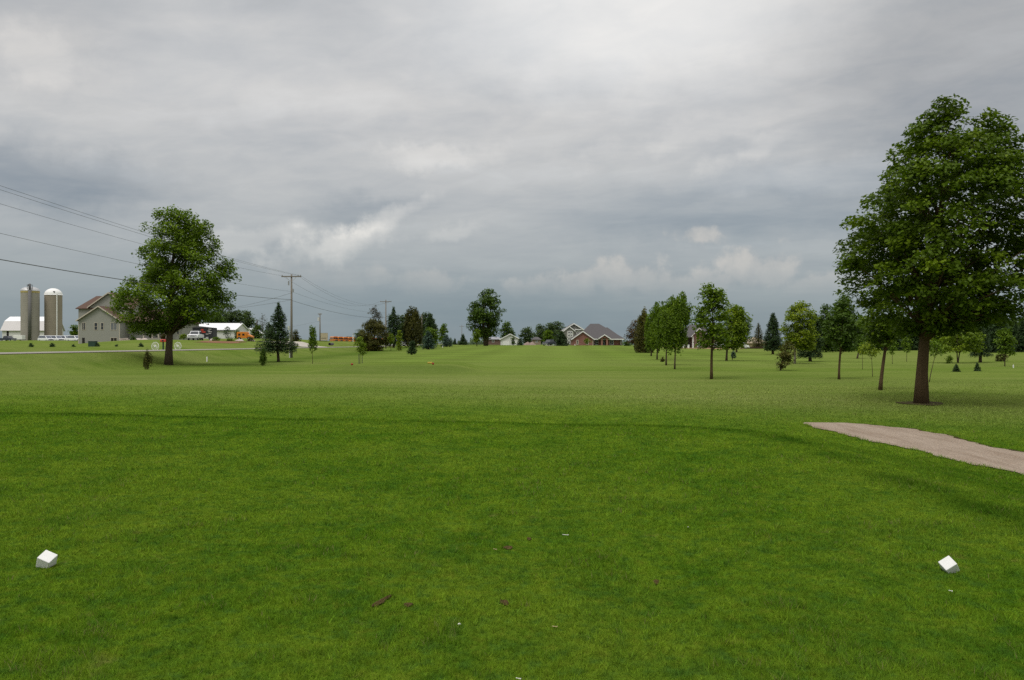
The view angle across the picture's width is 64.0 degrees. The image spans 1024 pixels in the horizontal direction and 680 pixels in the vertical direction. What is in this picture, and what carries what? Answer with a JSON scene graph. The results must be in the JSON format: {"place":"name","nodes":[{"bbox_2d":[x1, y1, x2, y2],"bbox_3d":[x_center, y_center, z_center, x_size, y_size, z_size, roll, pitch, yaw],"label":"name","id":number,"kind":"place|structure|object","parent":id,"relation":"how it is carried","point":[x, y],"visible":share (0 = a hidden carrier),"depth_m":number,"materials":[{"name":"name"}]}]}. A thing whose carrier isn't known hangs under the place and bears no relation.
{"place":"outdoors","nodes":[
{"label":"outdoors","id":0,"kind":"place"},
{"bbox_2d":[0,344,419,353],"bbox_3d":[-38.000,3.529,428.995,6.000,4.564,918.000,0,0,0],"label":"road","id":1,"kind":"structure","parent":0,"point":[129,350],"depth_m":72.96,"materials":[{"name":"asphalt"}]},
{"bbox_2d":[255,341,322,346],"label":"driveway","id":2,"kind":"structure","parent":0,"point":[302,344],"depth_m":178.03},
{"bbox_2d":[488,337,500,344],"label":"ranch house","id":3,"kind":"structure","parent":0,"point":[494,341],"depth_m":303.00,"materials":[{"name":"brown brick"}]},
{"bbox_2d":[0,339,1023,679],"bbox_3d":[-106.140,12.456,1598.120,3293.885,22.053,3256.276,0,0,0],"label":"ground","id":4,"kind":"structure","parent":0,"point":[606,367],"depth_m":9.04,"materials":[{"name":"plant"}]},
{"bbox_2d":[0,336,16,340],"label":"pickup truck","id":5,"kind":"object","parent":4,"relation":"on","point":[6,338],"visible":0.9,"depth_m":271.23,"materials":[{"name":"blue paint"}]},
{"bbox_2d":[20,284,39,340],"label":"silo","id":6,"kind":"object","parent":4,"relation":"on","point":[29,312],"visible":0.98,"depth_m":297.59,"materials":[{"name":"concrete"}]},
{"bbox_2d":[0,317,64,339],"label":"barn","id":7,"kind":"structure","parent":4,"relation":"on","point":[10,326],"depth_m":335.65,"materials":[{"name":"white"}]},
{"bbox_2d":[38,335,54,340],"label":"van","id":8,"kind":"object","parent":4,"relation":"on","point":[46,337],"visible":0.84,"depth_m":237.20,"materials":[{"name":"white paint"}]},
{"bbox_2d":[36,550,57,567],"bbox_3d":[-3.315,1.573,5.837,0.094,0.094,0.094,24,25,0],"label":"tee marker","id":9,"kind":"object","parent":4,"relation":"on","point":[46,558],"visible":0.89,"depth_m":5.80,"materials":[{"name":"plastic"}]},
{"bbox_2d":[44,288,62,335],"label":"silo","id":10,"kind":"object","parent":4,"relation":"on","point":[52,311],"visible":0.92,"depth_m":302.62,"materials":[{"name":"brown concrete"}]},
{"bbox_2d":[66,335,77,340],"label":"van","id":11,"kind":"object","parent":4,"relation":"on","point":[72,337],"visible":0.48,"depth_m":237.25,"materials":[{"name":"white paint"}]},
{"bbox_2d":[68,325,77,334],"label":"tree","id":12,"kind":"object","parent":4,"relation":"on","point":[74,329],"visible":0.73,"depth_m":284.32,"materials":[{"name":"green plant"}]},
{"bbox_2d":[75,292,201,343],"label":"farmhouse","id":13,"kind":"object","parent":4,"relation":"on","point":[96,322],"visible":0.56,"depth_m":180.01,"materials":[{"name":"grey"}]},
{"bbox_2d":[143,347,152,369],"bbox_3d":[-27.596,1.440,61.975,0.842,1.814,0.729,0,0,0],"label":"evergreen shrub","id":14,"kind":"object","parent":4,"relation":"on","point":[147,360],"visible":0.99,"depth_m":61.90,"materials":[{"name":"green plant"}]},
{"bbox_2d":[105,204,241,364],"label":"ash tree","id":15,"kind":"object","parent":4,"relation":"on","point":[187,237],"visible":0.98,"depth_m":69.90,"materials":[{"name":"green plant"}]},
{"bbox_2d":[187,331,203,339],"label":"pickup truck","id":16,"kind":"object","parent":4,"relation":"on","point":[195,334],"visible":0.98,"depth_m":163.76,"materials":[{"name":"white paint"}]},
{"bbox_2d":[191,326,216,339],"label":"enclosed trailer","id":17,"kind":"object","parent":4,"relation":"on","point":[209,333],"visible":0.72,"depth_m":171.00,"materials":[{"name":"metal"}]},
{"bbox_2d":[201,312,228,322],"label":"tree","id":18,"kind":"object","parent":4,"relation":"on","point":[218,319],"visible":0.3,"depth_m":318.15,"materials":[{"name":"green plant"}]},
{"bbox_2d":[201,341,238,342],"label":"garden soil","id":19,"kind":"structure","parent":4,"relation":"on","point":[220,341],"depth_m":153.61,"materials":[{"name":"soil"}]},
{"bbox_2d":[199,321,249,338],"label":"shed","id":20,"kind":"structure","parent":4,"relation":"on","point":[234,327],"depth_m":248.69,"materials":[{"name":"white"}]},
{"bbox_2d":[217,303,247,322],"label":"tree","id":21,"kind":"object","parent":4,"relation":"on","point":[235,316],"visible":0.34,"depth_m":328.73,"materials":[{"name":"green plant"}]},
{"bbox_2d":[237,332,253,338],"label":"short bus","id":22,"kind":"object","parent":4,"relation":"on","point":[240,335],"visible":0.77,"depth_m":212.00,"materials":[{"name":"metal"}]},
{"bbox_2d":[241,310,256,327],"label":"tree","id":23,"kind":"object","parent":4,"relation":"on","point":[251,321],"visible":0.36,"depth_m":343.79,"materials":[{"name":"green plant"}]},
{"bbox_2d":[250,320,264,338],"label":"tree","id":24,"kind":"object","parent":4,"relation":"on","point":[256,332],"visible":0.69,"depth_m":261.32,"materials":[{"name":"green plant"}]},
{"bbox_2d":[259,346,266,365],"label":"evergreen shrub","id":25,"kind":"object","parent":4,"relation":"on","point":[263,357],"visible":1,"depth_m":71.90,"materials":[{"name":"green plant"}]},
{"bbox_2d":[254,301,298,361],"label":"spruce tree","id":26,"kind":"object","parent":4,"relation":"on","point":[278,345],"visible":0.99,"depth_m":83.64,"materials":[{"name":"green plant"}]},
{"bbox_2d":[281,274,300,357],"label":"utility pole","id":27,"kind":"object","parent":4,"relation":"on","point":[290,327],"visible":0.94,"depth_m":106.89,"materials":[{"name":"wood"}]},
{"bbox_2d":[2,204,281,275],"bbox_3d":[-29.989,-8.185,66.013,0.018,0.835,82.001,0,0,0],"label":"power line","id":28,"kind":"object","parent":27,"relation":"attached to","point":[103,233],"visible":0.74,"depth_m":58.28,"materials":[{"name":"metal"}]},
{"bbox_2d":[0,259,290,299],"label":"power line","id":29,"kind":"object","parent":27,"relation":"attached to","point":[109,277],"visible":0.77,"depth_m":56.28,"materials":[{"name":"metal"}]},
{"bbox_2d":[0,233,290,291],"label":"power line","id":30,"kind":"object","parent":27,"relation":"attached to","point":[107,257],"visible":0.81,"depth_m":56.36,"materials":[{"name":"metal"}]},
{"bbox_2d":[2,190,297,275],"bbox_3d":[-27.909,-8.296,66.014,0.018,0.712,82.000,0,0,0],"label":"power line","id":31,"kind":"object","parent":27,"relation":"attached to","point":[126,229],"visible":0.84,"depth_m":56.37,"materials":[{"name":"metal"}]},
{"bbox_2d":[2,186,299,275],"bbox_3d":[-27.589,-8.393,66.014,0.018,0.718,82.000,0,0,0],"label":"power line","id":32,"kind":"object","parent":27,"relation":"attached to","point":[125,226],"visible":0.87,"depth_m":55.80,"materials":[{"name":"metal"}]},
{"bbox_2d":[293,330,300,340],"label":"tree","id":33,"kind":"object","parent":4,"relation":"on","point":[296,337],"visible":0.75,"depth_m":234.71,"materials":[{"name":"green plant"}]},
{"bbox_2d":[307,325,317,363],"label":"sapling","id":34,"kind":"object","parent":4,"relation":"on","point":[312,340],"visible":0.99,"depth_m":77.91,"materials":[{"name":"green plant"}]},
{"bbox_2d":[318,313,321,340],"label":"utility pole","id":35,"kind":"object","parent":4,"relation":"on","point":[319,327],"visible":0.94,"depth_m":204.93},
{"bbox_2d":[321,333,327,340],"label":"box trailer","id":36,"kind":"object","parent":4,"relation":"on","point":[324,336],"visible":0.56,"depth_m":250.01,"materials":[{"name":"metal"}]},
{"bbox_2d":[353,336,367,355],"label":"sapling","id":37,"kind":"object","parent":4,"relation":"on","point":[362,346],"visible":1,"depth_m":73.86,"materials":[{"name":"green plant"}]},
{"bbox_2d":[356,319,392,350],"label":"juniper tree","id":38,"kind":"object","parent":4,"relation":"on","point":[380,339],"visible":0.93,"depth_m":158.78,"materials":[{"name":"green plant"}]},
{"bbox_2d":[365,305,384,337],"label":"tree","id":39,"kind":"object","parent":4,"relation":"on","point":[377,313],"visible":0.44,"depth_m":214.72,"materials":[{"name":"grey plant"}]},
{"bbox_2d":[372,594,391,606],"bbox_3d":[-0.791,1.594,5.027,0.048,0.012,0.259,0,0,20],"label":"divot","id":40,"kind":"object","parent":4,"relation":"on","point":[380,601],"visible":1,"depth_m":5.00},
{"bbox_2d":[386,306,404,347],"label":"spruce tree","id":41,"kind":"object","parent":4,"relation":"on","point":[393,325],"visible":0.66,"depth_m":204.36,"materials":[{"name":"green plant"}]},
{"bbox_2d":[394,330,403,350],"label":"sapling","id":42,"kind":"object","parent":4,"relation":"on","point":[398,343],"visible":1,"depth_m":155.90,"materials":[{"name":"green plant"}]},
{"bbox_2d":[399,313,405,341],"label":"tree","id":43,"kind":"object","parent":4,"relation":"on","point":[402,318],"visible":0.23,"depth_m":269.47,"materials":[{"name":"green plant"}]},
{"bbox_2d":[406,340,416,354],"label":"spruce tree","id":44,"kind":"object","parent":4,"relation":"on","point":[411,348],"visible":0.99,"depth_m":125.78,"materials":[{"name":"green plant"}]},
{"bbox_2d":[401,306,422,347],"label":"cedar tree","id":45,"kind":"object","parent":4,"relation":"on","point":[412,326],"visible":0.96,"depth_m":206.75,"materials":[{"name":"green plant"}]},
{"bbox_2d":[420,331,436,349],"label":"spruce tree","id":46,"kind":"object","parent":4,"relation":"on","point":[428,336],"visible":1,"depth_m":177.60,"materials":[{"name":"green plant"}]},
{"bbox_2d":[420,312,437,334],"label":"tree","id":47,"kind":"object","parent":4,"relation":"on","point":[423,317],"visible":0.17,"depth_m":284.05,"materials":[{"name":"green plant"}]},
{"bbox_2d":[422,313,439,344],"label":"spruce tree","id":48,"kind":"object","parent":4,"relation":"on","point":[430,321],"visible":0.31,"depth_m":214.70,"materials":[{"name":"green plant"}]},
{"bbox_2d":[423,327,439,343],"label":"tree","id":49,"kind":"object","parent":4,"relation":"on","point":[433,332],"visible":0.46,"depth_m":189.63,"materials":[{"name":"green plant"}]},
{"bbox_2d":[438,323,448,341],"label":"tree","id":50,"kind":"object","parent":4,"relation":"on","point":[442,329],"visible":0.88,"depth_m":227.52,"materials":[{"name":"green plant"}]},
{"bbox_2d":[440,334,452,346],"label":"spruce tree","id":51,"kind":"object","parent":4,"relation":"on","point":[447,342],"visible":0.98,"depth_m":221.46,"materials":[{"name":"green plant"}]},
{"bbox_2d":[458,334,466,344],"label":"spruce tree","id":52,"kind":"object","parent":4,"relation":"on","point":[463,340],"visible":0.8,"depth_m":284.67,"materials":[{"name":"green plant"}]},
{"bbox_2d":[450,338,482,344],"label":"distant hedge","id":53,"kind":"object","parent":4,"relation":"on","point":[471,343],"visible":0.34,"depth_m":384.69,"materials":[{"name":"green plant"}]},
{"bbox_2d":[471,329,480,345],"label":"tree","id":54,"kind":"object","parent":4,"relation":"on","point":[476,337],"visible":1,"depth_m":237.72,"materials":[{"name":"green plant"}]},
{"bbox_2d":[466,288,506,345],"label":"maple tree","id":55,"kind":"object","parent":4,"relation":"on","point":[479,316],"visible":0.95,"depth_m":248.38,"materials":[{"name":"green plant"}]},
{"bbox_2d":[498,320,515,337],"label":"tree","id":56,"kind":"object","parent":4,"relation":"on","point":[507,330],"visible":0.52,"depth_m":333.92,"materials":[{"name":"green plant"}]},
{"bbox_2d":[499,334,519,344],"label":"garage","id":57,"kind":"structure","parent":4,"relation":"on","point":[505,340],"depth_m":282.00,"materials":[{"name":"white"}]},
{"bbox_2d":[518,326,538,343],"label":"tree","id":58,"kind":"object","parent":4,"relation":"on","point":[525,332],"visible":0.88,"depth_m":358.93,"materials":[{"name":"green plant"}]},
{"bbox_2d":[531,337,541,344],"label":"house","id":59,"kind":"structure","parent":4,"relation":"on","point":[536,340],"depth_m":340.00,"materials":[{"name":"beige"}]},
{"bbox_2d":[532,324,547,343],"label":"tree","id":60,"kind":"object","parent":4,"relation":"on","point":[540,329],"visible":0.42,"depth_m":418.60,"materials":[{"name":"green plant"}]},
{"bbox_2d":[301,336,786,345],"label":"distant treeline","id":61,"kind":"object","parent":4,"relation":"on","point":[554,344],"visible":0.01,"depth_m":555.94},
{"bbox_2d":[541,330,554,344],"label":"tree","id":62,"kind":"object","parent":4,"relation":"on","point":[546,335],"visible":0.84,"depth_m":289.42,"materials":[{"name":"green plant"}]},
{"bbox_2d":[543,323,558,341],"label":"tree","id":63,"kind":"object","parent":4,"relation":"on","point":[550,327],"visible":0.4,"depth_m":329.37,"materials":[{"name":"green plant"}]},
{"bbox_2d":[549,321,564,341],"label":"tree","id":64,"kind":"object","parent":4,"relation":"on","point":[559,326],"visible":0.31,"depth_m":398.48,"materials":[{"name":"green plant"}]},
{"bbox_2d":[554,331,568,345],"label":"spruce tree","id":65,"kind":"object","parent":4,"relation":"on","point":[561,340],"visible":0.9,"depth_m":247.29,"materials":[{"name":"green plant"}]},
{"bbox_2d":[560,323,583,344],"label":"two storey house","id":66,"kind":"structure","parent":4,"relation":"on","point":[571,330],"depth_m":292.01,"materials":[{"name":"grey"}]},
{"bbox_2d":[569,324,624,344],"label":"brick house","id":67,"kind":"structure","parent":4,"relation":"on","point":[597,334],"depth_m":267.19,"materials":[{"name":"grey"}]},
{"bbox_2d":[624,319,637,349],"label":"tree","id":68,"kind":"object","parent":4,"relation":"on","point":[631,335],"visible":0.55,"depth_m":177.74,"materials":[{"name":"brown plant"}]},
{"bbox_2d":[633,306,653,352],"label":"cedar tree","id":69,"kind":"object","parent":4,"relation":"on","point":[640,345],"visible":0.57,"depth_m":141.25,"materials":[{"name":"green plant"}]},
{"bbox_2d":[644,301,658,355],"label":"young tree","id":70,"kind":"object","parent":4,"relation":"on","point":[647,325],"visible":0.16,"depth_m":115.72,"materials":[{"name":"green plant"}]},
{"bbox_2d":[646,301,665,359],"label":"young tree","id":71,"kind":"object","parent":4,"relation":"on","point":[652,338],"visible":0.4,"depth_m":92.74,"materials":[{"name":"green plant"}]},
{"bbox_2d":[653,294,673,364],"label":"young tree","id":72,"kind":"object","parent":4,"relation":"on","point":[660,339],"visible":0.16,"depth_m":71.88,"materials":[{"name":"green plant"}]},
{"bbox_2d":[659,291,692,368],"bbox_3d":[12.250,-0.701,60.951,2.503,5.998,2.266,0,0,0],"label":"young tree","id":73,"kind":"object","parent":4,"relation":"on","point":[677,318],"visible":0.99,"depth_m":60.60,"materials":[{"name":"green plant"}]},
{"bbox_2d":[688,282,733,378],"bbox_3d":[11.320,-0.483,46.498,2.416,5.642,2.624,0,0,-25],"label":"young maple","id":74,"kind":"object","parent":4,"relation":"on","point":[715,298],"visible":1,"depth_m":46.20,"materials":[{"name":"green plant"}]},
{"bbox_2d":[715,304,752,360],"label":"maple tree","id":75,"kind":"object","parent":4,"relation":"on","point":[738,313],"visible":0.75,"depth_m":85.43,"materials":[{"name":"green plant"}]},
{"bbox_2d":[731,315,754,351],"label":"tree","id":76,"kind":"object","parent":4,"relation":"on","point":[748,326],"visible":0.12,"depth_m":149.15,"materials":[{"name":"green plant"}]},
{"bbox_2d":[752,323,764,348],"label":"spruce tree","id":77,"kind":"object","parent":4,"relation":"on","point":[757,343],"visible":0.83,"depth_m":229.67,"materials":[{"name":"green plant"}]},
{"bbox_2d":[762,312,782,353],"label":"spruce tree","id":78,"kind":"object","parent":4,"relation":"on","point":[771,339],"visible":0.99,"depth_m":127.53,"materials":[{"name":"green plant"}]},
{"bbox_2d":[774,341,797,370],"bbox_3d":[20.270,1.180,60.417,1.679,2.401,1.523,0,0,35],"label":"leaning bush","id":79,"kind":"object","parent":4,"relation":"on","point":[784,355],"visible":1,"depth_m":60.32,"materials":[{"name":"green plant"}]},
{"bbox_2d":[778,300,820,363],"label":"birch tree","id":80,"kind":"object","parent":4,"relation":"on","point":[797,334],"visible":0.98,"depth_m":76.49,"materials":[{"name":"green plant"}]},
{"bbox_2d":[797,313,823,361],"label":"spruce tree","id":81,"kind":"object","parent":4,"relation":"on","point":[808,354],"visible":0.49,"depth_m":85.62,"materials":[{"name":"green plant"}]},
{"bbox_2d":[818,303,838,351],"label":"tree","id":82,"kind":"object","parent":4,"relation":"on","point":[825,347],"visible":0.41,"depth_m":149.52,"materials":[{"name":"green plant"}]},
{"bbox_2d":[819,296,866,378],"bbox_3d":[17.999,-0.073,44.462,2.546,4.658,2.512,0,0,0],"label":"young tree","id":83,"kind":"object","parent":4,"relation":"on","point":[846,337],"visible":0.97,"depth_m":44.27,"materials":[{"name":"green plant"}]},
{"bbox_2d":[835,292,857,351],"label":"tree","id":84,"kind":"object","parent":4,"relation":"on","point":[849,311],"visible":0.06,"depth_m":164.38,"materials":[{"name":"green plant"}]},
{"bbox_2d":[854,334,865,358],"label":"tree","id":85,"kind":"object","parent":4,"relation":"on","point":[859,341],"visible":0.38,"depth_m":99.89,"materials":[{"name":"green plant"}]},
{"bbox_2d":[857,341,881,376],"bbox_3d":[20.986,1.136,47.965,1.393,2.269,1.420,0,0,0],"label":"sapling","id":86,"kind":"object","parent":4,"relation":"on","point":[866,347],"visible":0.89,"depth_m":47.95,"materials":[{"name":"green plant"}]},
{"bbox_2d":[854,289,907,389],"bbox_3d":[16.046,-0.023,35.209,2.070,4.605,2.263,0,0,44],"label":"young tree","id":87,"kind":"object","parent":4,"relation":"on","point":[884,340],"visible":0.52,"depth_m":35.03,"materials":[{"name":"green plant"}]},
{"bbox_2d":[887,341,897,363],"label":"sapling","id":88,"kind":"object","parent":4,"relation":"on","point":[893,347],"visible":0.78,"depth_m":75.98,"materials":[{"name":"green plant"}]},
{"bbox_2d":[887,336,904,350],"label":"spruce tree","id":89,"kind":"object","parent":4,"relation":"on","point":[898,341],"visible":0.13,"depth_m":183.97,"materials":[{"name":"green plant"}]},
{"bbox_2d":[898,337,912,361],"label":"sapling","id":90,"kind":"object","parent":4,"relation":"on","point":[906,346],"visible":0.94,"depth_m":85.89,"materials":[{"name":"green plant"}]},
{"bbox_2d":[906,334,918,349],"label":"spruce tree","id":91,"kind":"object","parent":4,"relation":"on","point":[915,340],"visible":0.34,"depth_m":189.19,"materials":[{"name":"green plant"}]},
{"bbox_2d":[897,401,942,404],"bbox_3d":[13.807,2.120,27.546,1.491,0.029,1.490,0,0,0],"label":"soil ring","id":92,"kind":"object","parent":4,"relation":"on","point":[911,402],"visible":0.81,"depth_m":27.45,"materials":[{"name":"soil"}]},
{"bbox_2d":[820,316,1023,349],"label":"undergrowth","id":93,"kind":"object","parent":4,"relation":"on","point":[1018,323],"depth_m":197.16,"materials":[{"name":"green plant"}]},
{"bbox_2d":[833,93,1023,403],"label":"maple tree","id":94,"kind":"object","parent":4,"relation":"on","point":[927,284],"visible":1,"depth_m":26.41,"materials":[{"name":"green plant"}]},
{"bbox_2d":[929,339,945,381],"bbox_3d":[21.230,1.083,41.040,1.032,2.288,0.961,0,0,0],"label":"sapling","id":95,"kind":"object","parent":4,"relation":"on","point":[936,345],"visible":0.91,"depth_m":40.99,"materials":[{"name":"green plant"}]},
{"bbox_2d":[860,423,1023,451],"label":"path edge","id":96,"kind":"object","parent":4,"relation":"on","point":[959,438],"visible":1,"depth_m":17.51,"materials":[{"name":"soil"}]},
{"bbox_2d":[938,556,959,572],"bbox_3d":[3.040,1.574,5.699,0.087,0.087,0.087,-34,30,5],"label":"tee marker","id":97,"kind":"object","parent":4,"relation":"on","point":[947,564],"visible":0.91,"depth_m":5.67,"materials":[{"name":"plastic"}]},
{"bbox_2d":[930,328,986,362],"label":"crabapple tree","id":98,"kind":"object","parent":4,"relation":"on","point":[955,345],"visible":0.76,"depth_m":79.16,"materials":[{"name":"green plant"}]},
{"bbox_2d":[967,326,993,361],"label":"spruce tree","id":99,"kind":"object","parent":4,"relation":"on","point":[981,354],"visible":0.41,"depth_m":83.63,"materials":[{"name":"green plant"}]},
{"bbox_2d":[988,312,1015,352],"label":"spruce tree","id":100,"kind":"object","parent":4,"relation":"on","point":[993,328],"visible":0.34,"depth_m":149.71,"materials":[{"name":"green plant"}]},
{"bbox_2d":[995,354,1008,360],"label":"round bush","id":101,"kind":"object","parent":4,"relation":"on","point":[1001,356],"visible":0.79,"depth_m":85.83,"materials":[{"name":"green plant"}]},
{"bbox_2d":[992,327,1017,365],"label":"young tree","id":102,"kind":"object","parent":4,"relation":"on","point":[1005,333],"visible":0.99,"depth_m":68.78,"materials":[{"name":"green plant"}]},
{"bbox_2d":[1011,324,1020,349],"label":"spruce tree","id":103,"kind":"object","parent":4,"relation":"on","point":[1015,326],"visible":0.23,"depth_m":174.76,"materials":[{"name":"green plant"}]},
{"bbox_2d":[1012,320,1023,351],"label":"spruce tree","id":104,"kind":"object","parent":4,"relation":"on","point":[1019,347],"visible":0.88,"depth_m":159.92,"materials":[{"name":"green plant"}]},
{"bbox_2d":[0,0,1023,344],"label":"sky","id":105,"kind":"structure","parent":0,"point":[583,163],"materials":[{"name":"grey"}]},
{"bbox_2d":[542,340,555,345],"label":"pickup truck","id":106,"kind":"object","parent":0,"point":[549,342],"visible":0.87,"depth_m":256.97,"materials":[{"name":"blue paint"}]},
{"bbox_2d":[680,324,717,347],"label":"brick house","id":107,"kind":"structure","parent":0,"point":[691,337],"depth_m":212.59,"materials":[{"name":"grey"}]},
{"bbox_2d":[803,422,1023,473],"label":"cart path","id":108,"kind":"structure","parent":0,"point":[947,446],"depth_m":16.67,"materials":[{"name":"concrete"}]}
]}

